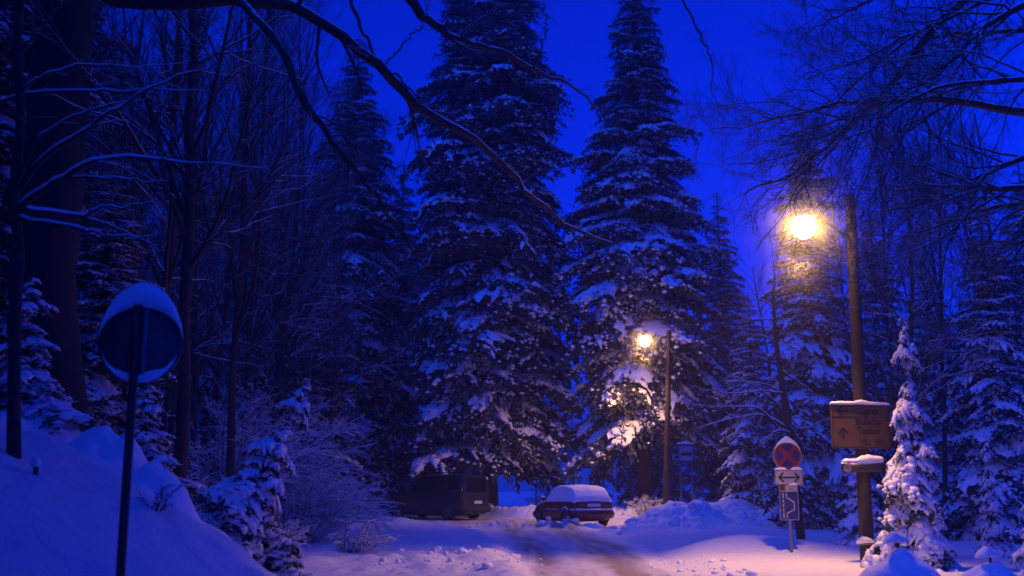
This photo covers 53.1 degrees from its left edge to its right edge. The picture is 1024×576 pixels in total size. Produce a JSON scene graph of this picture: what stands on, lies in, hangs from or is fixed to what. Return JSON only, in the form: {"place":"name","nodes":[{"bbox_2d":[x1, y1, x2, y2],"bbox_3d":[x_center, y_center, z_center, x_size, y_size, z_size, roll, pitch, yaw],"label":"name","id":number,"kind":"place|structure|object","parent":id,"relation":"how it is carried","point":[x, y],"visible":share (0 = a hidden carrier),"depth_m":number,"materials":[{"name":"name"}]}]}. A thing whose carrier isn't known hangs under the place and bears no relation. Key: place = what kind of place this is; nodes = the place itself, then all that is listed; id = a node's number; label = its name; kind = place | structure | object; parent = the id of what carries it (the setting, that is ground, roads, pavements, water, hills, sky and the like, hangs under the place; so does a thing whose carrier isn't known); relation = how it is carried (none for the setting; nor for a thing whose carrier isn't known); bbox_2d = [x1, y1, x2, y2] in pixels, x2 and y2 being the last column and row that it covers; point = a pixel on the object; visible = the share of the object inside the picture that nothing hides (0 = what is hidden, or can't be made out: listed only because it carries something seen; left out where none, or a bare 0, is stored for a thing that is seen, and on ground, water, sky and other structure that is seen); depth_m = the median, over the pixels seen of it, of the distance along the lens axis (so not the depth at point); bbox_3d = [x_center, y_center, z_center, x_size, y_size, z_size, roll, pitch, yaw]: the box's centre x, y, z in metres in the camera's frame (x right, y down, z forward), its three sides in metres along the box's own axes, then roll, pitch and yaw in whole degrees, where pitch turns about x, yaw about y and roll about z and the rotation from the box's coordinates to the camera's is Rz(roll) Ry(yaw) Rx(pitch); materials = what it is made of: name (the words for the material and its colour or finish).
{"place":"outdoors","nodes":[
{"label":"outdoors","id":0,"kind":"place"},
{"bbox_2d":[0,419,1023,575],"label":"ground","id":1,"kind":"structure","parent":0,"point":[59,513],"depth_m":14.70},
{"bbox_2d":[0,411,81,442],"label":"snow buried bush","id":2,"kind":"object","parent":1,"relation":"on","point":[71,429],"visible":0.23,"depth_m":11.96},
{"bbox_2d":[0,277,99,434],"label":"spruce","id":3,"kind":"object","parent":1,"relation":"on","point":[42,391],"visible":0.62,"depth_m":12.42,"materials":[{"name":"green plant"}]},
{"bbox_2d":[0,0,112,375],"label":"spruce tree","id":4,"kind":"object","parent":1,"relation":"on","point":[7,113],"visible":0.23,"depth_m":18.40,"materials":[{"name":"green plant"}]},
{"bbox_2d":[1,0,143,342],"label":"spruce tree","id":5,"kind":"object","parent":1,"relation":"on","point":[99,42],"visible":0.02,"depth_m":26.80,"materials":[{"name":"green plant"}]},
{"bbox_2d":[23,20,171,227],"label":"bare tree","id":6,"kind":"object","parent":1,"relation":"on","point":[108,74],"visible":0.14,"depth_m":25.52,"materials":[{"name":"brown plant"}]},
{"bbox_2d":[66,425,147,474],"bbox_3d":[-4.312,2.091,11.207,1.700,1.182,1.700,0,-11,0],"label":"snow buried bush","id":7,"kind":"object","parent":1,"relation":"on","point":[103,445],"visible":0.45,"depth_m":11.05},
{"bbox_2d":[27,0,223,251],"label":"bare tree","id":8,"kind":"object","parent":1,"relation":"on","point":[104,56],"visible":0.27,"depth_m":21.62,"materials":[{"name":"brown plant"}]},
{"bbox_2d":[0,0,265,458],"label":"young beech","id":9,"kind":"object","parent":1,"relation":"on","point":[17,185],"visible":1,"depth_m":9.47,"materials":[{"name":"brown plant"}]},
{"bbox_2d":[76,160,191,473],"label":"spruce tree","id":10,"kind":"object","parent":1,"relation":"on","point":[104,282],"visible":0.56,"depth_m":17.01,"materials":[{"name":"green plant"}]},
{"bbox_2d":[97,283,182,575],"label":"round sign back","id":11,"kind":"object","parent":1,"relation":"on","point":[140,338],"visible":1,"depth_m":7.65,"materials":[{"name":"metal"}]},
{"bbox_2d":[85,3,218,300],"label":"bare tree","id":12,"kind":"object","parent":1,"relation":"on","point":[138,152],"visible":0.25,"depth_m":21.93,"materials":[{"name":"brown plant"}]},
{"bbox_2d":[95,5,213,281],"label":"bare tree","id":13,"kind":"object","parent":1,"relation":"on","point":[149,123],"visible":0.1,"depth_m":36.43,"materials":[{"name":"brown plant"}]},
{"bbox_2d":[79,7,236,259],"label":"bare tree","id":14,"kind":"object","parent":1,"relation":"on","point":[130,124],"visible":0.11,"depth_m":30.05,"materials":[{"name":"brown plant"}]},
{"bbox_2d":[136,482,185,511],"bbox_3d":[-3.233,2.000,9.499,0.382,0.399,0.353,-4,-12,18],"label":"shrub","id":15,"kind":"object","parent":1,"relation":"on","point":[159,499],"visible":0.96,"depth_m":9.46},
{"bbox_2d":[121,460,202,523],"bbox_3d":[-3.702,2.259,10.767,1.200,0.884,1.200,0,-11,0],"label":"snow buried bush","id":16,"kind":"object","parent":1,"relation":"on","point":[150,477],"visible":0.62,"depth_m":10.61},
{"bbox_2d":[0,0,326,478],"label":"bare tree","id":17,"kind":"object","parent":1,"relation":"on","point":[190,259],"visible":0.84,"depth_m":15.69,"materials":[{"name":"brown plant"}]},
{"bbox_2d":[119,386,207,512],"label":"spruce","id":18,"kind":"object","parent":1,"relation":"on","point":[144,436],"visible":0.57,"depth_m":13.01,"materials":[{"name":"green plant"}]},
{"bbox_2d":[137,219,202,493],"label":"spruce tree","id":19,"kind":"object","parent":1,"relation":"on","point":[161,390],"visible":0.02,"depth_m":39.49,"materials":[{"name":"green plant"}]},
{"bbox_2d":[113,12,229,420],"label":"bare tree","id":20,"kind":"object","parent":1,"relation":"on","point":[202,229],"visible":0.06,"depth_m":40.82,"materials":[{"name":"brown plant"}]},
{"bbox_2d":[79,2,267,283],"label":"bare tree","id":21,"kind":"object","parent":1,"relation":"on","point":[124,132],"visible":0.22,"depth_m":26.23,"materials":[{"name":"brown plant"}]},
{"bbox_2d":[126,14,221,281],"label":"bare tree","id":22,"kind":"object","parent":1,"relation":"on","point":[164,101],"visible":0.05,"depth_m":46.63,"materials":[{"name":"brown plant"}]},
{"bbox_2d":[118,60,238,306],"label":"bare tree","id":23,"kind":"object","parent":1,"relation":"on","point":[137,117],"visible":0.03,"depth_m":29.79,"materials":[{"name":"brown plant"}]},
{"bbox_2d":[84,6,280,428],"bbox_3d":[-6.179,-4.484,19.355,4.980,16.788,7.821,0,-11,0],"label":"bare tree","id":24,"kind":"object","parent":1,"relation":"on","point":[168,269],"visible":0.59,"depth_m":19.61,"materials":[{"name":"brown plant"}]},
{"bbox_2d":[85,8,289,449],"bbox_3d":[-8.696,-2.102,24.446,6.751,14.282,3.731,4,-12,-20],"label":"bare tree","id":25,"kind":"object","parent":1,"relation":"on","point":[172,409],"visible":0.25,"depth_m":24.71,"materials":[{"name":"brown plant"}]},
{"bbox_2d":[155,121,233,503],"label":"bare tree","id":26,"kind":"object","parent":1,"relation":"on","point":[202,419],"visible":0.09,"depth_m":45.27,"materials":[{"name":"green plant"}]},
{"bbox_2d":[128,6,272,431],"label":"bare tree","id":27,"kind":"object","parent":1,"relation":"on","point":[166,401],"visible":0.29,"depth_m":28.03,"materials":[{"name":"brown plant"}]},
{"bbox_2d":[200,178,241,483],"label":"spruce tree","id":28,"kind":"object","parent":1,"relation":"on","point":[226,410],"visible":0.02,"depth_m":61.76,"materials":[{"name":"green plant"}]},
{"bbox_2d":[165,72,284,498],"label":"bare tree","id":29,"kind":"object","parent":1,"relation":"on","point":[216,395],"visible":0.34,"depth_m":27.21,"materials":[{"name":"brown plant"}]},
{"bbox_2d":[132,6,317,431],"bbox_3d":[-10.866,-2.718,37.430,9.563,20.525,6.088,-11,-18,41],"label":"bare tree","id":30,"kind":"object","parent":1,"relation":"on","point":[215,325],"visible":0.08,"depth_m":37.48,"materials":[{"name":"brown plant"}]},
{"bbox_2d":[149,6,325,509],"bbox_3d":[-9.463,-1.541,32.782,6.809,18.136,5.246,2,-14,-5],"label":"bare tree","id":31,"kind":"object","parent":1,"relation":"on","point":[224,292],"visible":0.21,"depth_m":33.22,"materials":[{"name":"brown plant"}]},
{"bbox_2d":[125,0,351,476],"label":"bare tree","id":32,"kind":"object","parent":1,"relation":"on","point":[239,311],"visible":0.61,"depth_m":22.75,"materials":[{"name":"brown plant"}]},
{"bbox_2d":[119,8,368,504],"bbox_3d":[-6.858,-1.428,25.288,6.761,14.310,3.808,0,-11,0],"label":"bare tree","id":33,"kind":"object","parent":1,"relation":"on","point":[196,369],"visible":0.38,"depth_m":25.01,"materials":[{"name":"brown plant"}]},
{"bbox_2d":[137,9,361,470],"bbox_3d":[-6.751,-3.423,27.325,6.068,20.525,6.191,-9,-14,39],"label":"bare tree","id":34,"kind":"object","parent":1,"relation":"on","point":[250,329],"visible":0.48,"depth_m":26.80,"materials":[{"name":"brown plant"}]},
{"bbox_2d":[206,226,292,480],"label":"spruce tree","id":35,"kind":"object","parent":1,"relation":"on","point":[265,404],"visible":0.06,"depth_m":43.36,"materials":[{"name":"green plant"}]},
{"bbox_2d":[201,8,298,446],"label":"bare tree","id":36,"kind":"object","parent":1,"relation":"on","point":[249,175],"visible":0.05,"depth_m":47.59,"materials":[{"name":"brown plant"}]},
{"bbox_2d":[196,377,310,559],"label":"spruce","id":37,"kind":"object","parent":1,"relation":"on","point":[239,506],"visible":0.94,"depth_m":12.32,"materials":[{"name":"green plant"}]},
{"bbox_2d":[165,369,341,505],"bbox_3d":[-6.307,3.859,23.739,4.143,3.978,4.520,-9,-14,40],"label":"shrub","id":38,"kind":"object","parent":1,"relation":"on","point":[237,437],"visible":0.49,"depth_m":23.51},
{"bbox_2d":[145,6,361,443],"bbox_3d":[-8.769,-1.297,34.778,7.204,19.190,5.550,0,-7,-15],"label":"bare tree","id":39,"kind":"object","parent":1,"relation":"on","point":[264,324],"visible":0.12,"depth_m":34.36,"materials":[{"name":"brown plant"}]},
{"bbox_2d":[201,25,337,463],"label":"bare tree","id":40,"kind":"object","parent":1,"relation":"on","point":[238,372],"visible":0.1,"depth_m":42.79,"materials":[{"name":"brown plant"}]},
{"bbox_2d":[183,0,359,427],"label":"bare tree","id":41,"kind":"object","parent":1,"relation":"on","point":[274,354],"visible":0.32,"depth_m":34.27,"materials":[{"name":"brown plant"}]},
{"bbox_2d":[199,0,345,452],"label":"bare tree","id":42,"kind":"object","parent":1,"relation":"on","point":[272,91],"visible":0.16,"depth_m":41.55,"materials":[{"name":"brown plant"}]},
{"bbox_2d":[197,103,350,469],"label":"bare tree","id":43,"kind":"object","parent":1,"relation":"on","point":[242,370],"visible":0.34,"depth_m":31.35,"materials":[{"name":"brown plant"}]},
{"bbox_2d":[244,466,315,575],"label":"spruce","id":44,"kind":"object","parent":1,"relation":"on","point":[281,553],"visible":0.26,"depth_m":12.92,"materials":[{"name":"green plant"}]},
{"bbox_2d":[266,513,311,550],"bbox_3d":[-4.632,4.887,19.827,1.469,1.109,1.691,2,-11,-10],"label":"shrub","id":45,"kind":"object","parent":1,"relation":"on","point":[291,533],"visible":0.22,"depth_m":19.91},
{"bbox_2d":[197,385,395,528],"bbox_3d":[-5.927,4.845,28.535,5.557,4.314,5.509,0,-11,0],"label":"shrub","id":46,"kind":"object","parent":1,"relation":"on","point":[319,461],"visible":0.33,"depth_m":28.26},
{"bbox_2d":[212,107,394,522],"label":"bare tree","id":47,"kind":"object","parent":1,"relation":"on","point":[286,368],"visible":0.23,"depth_m":37.08,"materials":[{"name":"brown plant"}]},
{"bbox_2d":[232,77,374,449],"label":"bare tree","id":48,"kind":"object","parent":1,"relation":"on","point":[311,196],"visible":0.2,"depth_m":52.64,"materials":[{"name":"brown plant"}]},
{"bbox_2d":[201,10,410,436],"bbox_3d":[-6.083,-0.556,30.874,5.637,16.380,6.408,-5,-12,23],"label":"bare tree","id":49,"kind":"object","parent":1,"relation":"on","point":[285,338],"visible":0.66,"depth_m":30.40,"materials":[{"name":"brown plant"}]},
{"bbox_2d":[217,0,401,498],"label":"bare tree","id":50,"kind":"object","parent":1,"relation":"on","point":[306,375],"visible":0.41,"depth_m":38.69,"materials":[{"name":"brown plant"}]},
{"bbox_2d":[267,26,371,370],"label":"bare tree","id":51,"kind":"object","parent":1,"relation":"on","point":[313,154],"visible":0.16,"depth_m":53.89,"materials":[{"name":"brown plant"}]},
{"bbox_2d":[268,221,375,514],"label":"spruce tree","id":52,"kind":"object","parent":1,"relation":"on","point":[321,420],"visible":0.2,"depth_m":46.56,"materials":[{"name":"green plant"}]},
{"bbox_2d":[267,78,378,507],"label":"bare tree","id":53,"kind":"object","parent":1,"relation":"on","point":[308,320],"visible":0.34,"depth_m":44.73,"materials":[{"name":"brown plant"}]},
{"bbox_2d":[276,453,404,542],"bbox_3d":[-4.496,5.305,25.322,3.693,2.485,3.565,7,-13,-31],"label":"shrub","id":54,"kind":"object","parent":1,"relation":"on","point":[330,519],"visible":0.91,"depth_m":25.13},
{"bbox_2d":[276,125,436,515],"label":"bare tree","id":55,"kind":"object","parent":1,"relation":"on","point":[336,371],"visible":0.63,"depth_m":43.66,"materials":[{"name":"brown plant"}]},
{"bbox_2d":[287,39,428,503],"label":"spruce tree","id":56,"kind":"object","parent":1,"relation":"on","point":[383,417],"visible":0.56,"depth_m":53.64,"materials":[{"name":"green plant"}]},
{"bbox_2d":[324,514,400,552],"bbox_3d":[-3.107,5.231,21.368,1.667,0.992,1.616,0,-11,0],"label":"shrub","id":57,"kind":"object","parent":1,"relation":"on","point":[365,543],"visible":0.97,"depth_m":21.14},
{"bbox_2d":[7,0,728,432],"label":"beech tree","id":58,"kind":"object","parent":1,"relation":"on","point":[51,256],"visible":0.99,"depth_m":13.98,"materials":[{"name":"brown plant"}]},
{"bbox_2d":[367,162,433,501],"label":"spruce tree","id":59,"kind":"object","parent":1,"relation":"on","point":[410,409],"visible":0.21,"depth_m":63.75,"materials":[{"name":"green plant"}]},
{"bbox_2d":[352,108,456,494],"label":"bare tree","id":60,"kind":"object","parent":1,"relation":"on","point":[407,342],"visible":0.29,"depth_m":55.50,"materials":[{"name":"brown plant"}]},
{"bbox_2d":[403,280,471,487],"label":"spruce tree","id":61,"kind":"object","parent":1,"relation":"on","point":[412,424],"depth_m":59.15,"materials":[{"name":"green plant"}]},
{"bbox_2d":[389,0,592,506],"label":"spruce tree","id":62,"kind":"object","parent":1,"relation":"on","point":[492,362],"visible":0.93,"depth_m":50.12,"materials":[{"name":"green plant"}]},
{"bbox_2d":[523,481,585,505],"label":"shrub","id":63,"kind":"object","parent":1,"relation":"on","point":[531,501],"visible":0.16,"depth_m":54.63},
{"bbox_2d":[466,401,760,500],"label":"forest","id":64,"kind":"object","parent":1,"relation":"on","point":[698,492],"depth_m":105.43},
{"bbox_2d":[547,0,737,505],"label":"spruce tree","id":65,"kind":"object","parent":1,"relation":"on","point":[647,255],"visible":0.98,"depth_m":48.28,"materials":[{"name":"green plant"}]},
{"bbox_2d":[624,495,662,514],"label":"shrub","id":66,"kind":"object","parent":1,"relation":"on","point":[645,509],"visible":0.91,"depth_m":43.96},
{"bbox_2d":[639,330,670,504],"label":"street lamp","id":67,"kind":"object","parent":1,"relation":"on","point":[666,473],"visible":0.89,"depth_m":43.22,"materials":[{"name":"brown wood"}]},
{"bbox_2d":[669,218,843,341],"bbox_3d":[6.695,0.598,31.968,0.016,1.669,24.203,0,-11,0],"label":"overhead wire","id":68,"kind":"object","parent":67,"relation":"attached to","point":[776,294],"visible":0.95,"depth_m":25.50,"materials":[{"name":"metal"}]},
{"bbox_2d":[613,439,701,505],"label":"spruce tree","id":69,"kind":"object","parent":1,"relation":"on","point":[628,493],"visible":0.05,"depth_m":64.15,"materials":[{"name":"green plant"}]},
{"bbox_2d":[677,441,694,501],"bbox_3d":[6.290,6.838,36.879,0.626,2.658,0.152,1,-11,-4],"label":"bus stop sign","id":70,"kind":"object","parent":1,"relation":"on","point":[685,452],"visible":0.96,"depth_m":36.99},
{"bbox_2d":[686,192,761,501],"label":"spruce tree","id":71,"kind":"object","parent":1,"relation":"on","point":[725,299],"visible":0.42,"depth_m":58.22,"materials":[{"name":"green plant"}]},
{"bbox_2d":[714,292,779,508],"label":"spruce tree","id":72,"kind":"object","parent":1,"relation":"on","point":[747,477],"visible":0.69,"depth_m":39.26,"materials":[{"name":"green plant"}]},
{"bbox_2d":[718,244,781,419],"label":"bare tree","id":73,"kind":"object","parent":1,"relation":"on","point":[763,324],"visible":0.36,"depth_m":47.66,"materials":[{"name":"brown plant"}]},
{"bbox_2d":[682,260,830,539],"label":"young tree","id":74,"kind":"object","parent":1,"relation":"on","point":[788,429],"visible":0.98,"depth_m":27.66,"materials":[{"name":"brown plant"}]},
{"bbox_2d":[773,436,802,551],"bbox_3d":[5.680,4.411,20.946,0.596,2.740,0.125,0,-11,0],"label":"sign post","id":75,"kind":"object","parent":1,"relation":"on","point":[787,455],"visible":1,"depth_m":21.02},
{"bbox_2d":[750,171,888,530],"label":"spruce tree","id":76,"kind":"object","parent":1,"relation":"on","point":[824,492],"visible":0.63,"depth_m":34.32,"materials":[{"name":"green plant"}]},
{"bbox_2d":[756,100,889,465],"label":"spruce tree","id":77,"kind":"object","parent":1,"relation":"on","point":[873,452],"visible":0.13,"depth_m":44.97,"materials":[{"name":"green plant"}]},
{"bbox_2d":[791,193,873,561],"bbox_3d":[5.996,1.742,19.123,1.591,7.395,0.454,7,-13,-32],"label":"street lamp","id":78,"kind":"object","parent":1,"relation":"on","point":[864,502],"visible":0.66,"depth_m":19.35,"materials":[{"name":"brown wood"}]},
{"bbox_2d":[830,400,891,448],"bbox_3d":[6.502,2.539,19.114,1.090,0.913,0.123,1,-11,3],"label":"direction sign","id":79,"kind":"object","parent":78,"relation":"attached to","point":[860,424],"visible":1,"depth_m":19.08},
{"bbox_2d":[841,454,883,473],"bbox_3d":[6.431,3.235,18.828,0.779,0.353,0.225,1,-11,-4],"label":"sign","id":80,"kind":"object","parent":78,"relation":"attached to","point":[867,463],"visible":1,"depth_m":18.76,"materials":[{"name":"brown wood"}]},
{"bbox_2d":[643,0,1023,343],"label":"beech tree","id":81,"kind":"object","parent":1,"relation":"on","point":[967,37],"visible":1,"depth_m":15.33,"materials":[{"name":"brown plant"}]},
{"bbox_2d":[792,135,900,400],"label":"bare tree","id":82,"kind":"object","parent":1,"relation":"on","point":[844,310],"visible":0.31,"depth_m":38.89,"materials":[{"name":"brown plant"}]},
{"bbox_2d":[832,449,885,546],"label":"spruce","id":83,"kind":"object","parent":1,"relation":"on","point":[850,524],"visible":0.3,"depth_m":24.64,"materials":[{"name":"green plant"}]},
{"bbox_2d":[846,194,915,511],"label":"spruce tree","id":84,"kind":"object","parent":1,"relation":"on","point":[880,384],"visible":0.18,"depth_m":51.85,"materials":[{"name":"green plant"}]},
{"bbox_2d":[808,19,959,454],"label":"bare tree","id":85,"kind":"object","parent":1,"relation":"on","point":[891,377],"visible":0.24,"depth_m":30.40,"materials":[{"name":"brown plant"}]},
{"bbox_2d":[859,531,940,575],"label":"snow buried bush","id":86,"kind":"object","parent":1,"relation":"on","point":[899,561],"visible":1,"depth_m":12.58,"materials":[{"name":"snow"}]},
{"bbox_2d":[848,87,963,459],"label":"bare tree","id":87,"kind":"object","parent":1,"relation":"on","point":[919,220],"visible":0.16,"depth_m":44.77,"materials":[{"name":"brown plant"}]},
{"bbox_2d":[859,315,962,572],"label":"spruce","id":88,"kind":"object","parent":1,"relation":"on","point":[909,480],"visible":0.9,"depth_m":17.60,"materials":[{"name":"white plant"}]},
{"bbox_2d":[825,108,1013,424],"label":"bare tree","id":89,"kind":"object","parent":1,"relation":"on","point":[911,321],"visible":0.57,"depth_m":23.97,"materials":[{"name":"brown plant"}]},
{"bbox_2d":[862,46,989,524],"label":"bare tree","id":90,"kind":"object","parent":1,"relation":"on","point":[942,403],"visible":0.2,"depth_m":32.47,"materials":[{"name":"brown plant"}]},
{"bbox_2d":[891,254,971,521],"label":"spruce tree","id":91,"kind":"object","parent":1,"relation":"on","point":[930,406],"visible":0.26,"depth_m":36.18,"materials":[{"name":"green plant"}]},
{"bbox_2d":[880,54,1023,384],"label":"bare tree","id":92,"kind":"object","parent":1,"relation":"on","point":[955,246],"visible":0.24,"depth_m":36.57,"materials":[{"name":"brown plant"}]},
{"bbox_2d":[887,60,1023,388],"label":"bare tree","id":93,"kind":"object","parent":1,"relation":"on","point":[989,228],"visible":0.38,"depth_m":31.68,"materials":[{"name":"brown plant"}]},
{"bbox_2d":[934,200,1023,543],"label":"spruce tree","id":94,"kind":"object","parent":1,"relation":"on","point":[992,395],"visible":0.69,"depth_m":26.46,"materials":[{"name":"green plant"}]},
{"bbox_2d":[960,546,1018,575],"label":"snow buried bush","id":95,"kind":"object","parent":1,"relation":"on","point":[994,568],"visible":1,"depth_m":13.07,"materials":[{"name":"snow"}]},
{"bbox_2d":[969,434,1020,557],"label":"spruce","id":96,"kind":"object","parent":1,"relation":"on","point":[994,526],"visible":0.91,"depth_m":20.40,"materials":[{"name":"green plant"}]},
{"bbox_2d":[980,164,1023,417],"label":"spruce tree","id":97,"kind":"object","parent":1,"relation":"on","point":[1020,273],"visible":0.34,"depth_m":34.93,"materials":[{"name":"green plant"}]},
{"bbox_2d":[1010,480,1023,575],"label":"spruce","id":98,"kind":"object","parent":1,"relation":"on","point":[1017,554],"visible":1,"depth_m":15.74,"materials":[{"name":"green plant"}]},
{"bbox_2d":[0,0,1023,491],"label":"sky","id":99,"kind":"structure","parent":0,"point":[577,48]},
{"bbox_2d":[364,510,694,575],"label":"road","id":100,"kind":"structure","parent":0,"point":[571,549],"depth_m":25.68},
{"bbox_2d":[382,472,490,519],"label":"parked van","id":101,"kind":"object","parent":100,"relation":"on","point":[449,495],"visible":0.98,"depth_m":44.79,"materials":[{"name":"black metal"}]},
{"bbox_2d":[362,503,765,575],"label":"snow crumbs","id":102,"kind":"object","parent":100,"relation":"on","point":[696,506],"visible":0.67,"depth_m":22.04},
{"bbox_2d":[533,485,614,525],"bbox_3d":[2.283,8.328,39.342,2.054,1.565,4.266,4,-12,-22],"label":"parked car","id":103,"kind":"object","parent":100,"relation":"on","point":[587,503],"visible":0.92,"depth_m":37.88,"materials":[{"name":"red metal"}]},
{"bbox_2d":[616,104,931,367],"bbox_3d":[5.549,0.616,30.635,6.935,6.664,31.359,0,-11,0],"label":"light glow","id":104,"kind":"object","parent":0,"point":[815,217],"visible":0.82,"depth_m":19.39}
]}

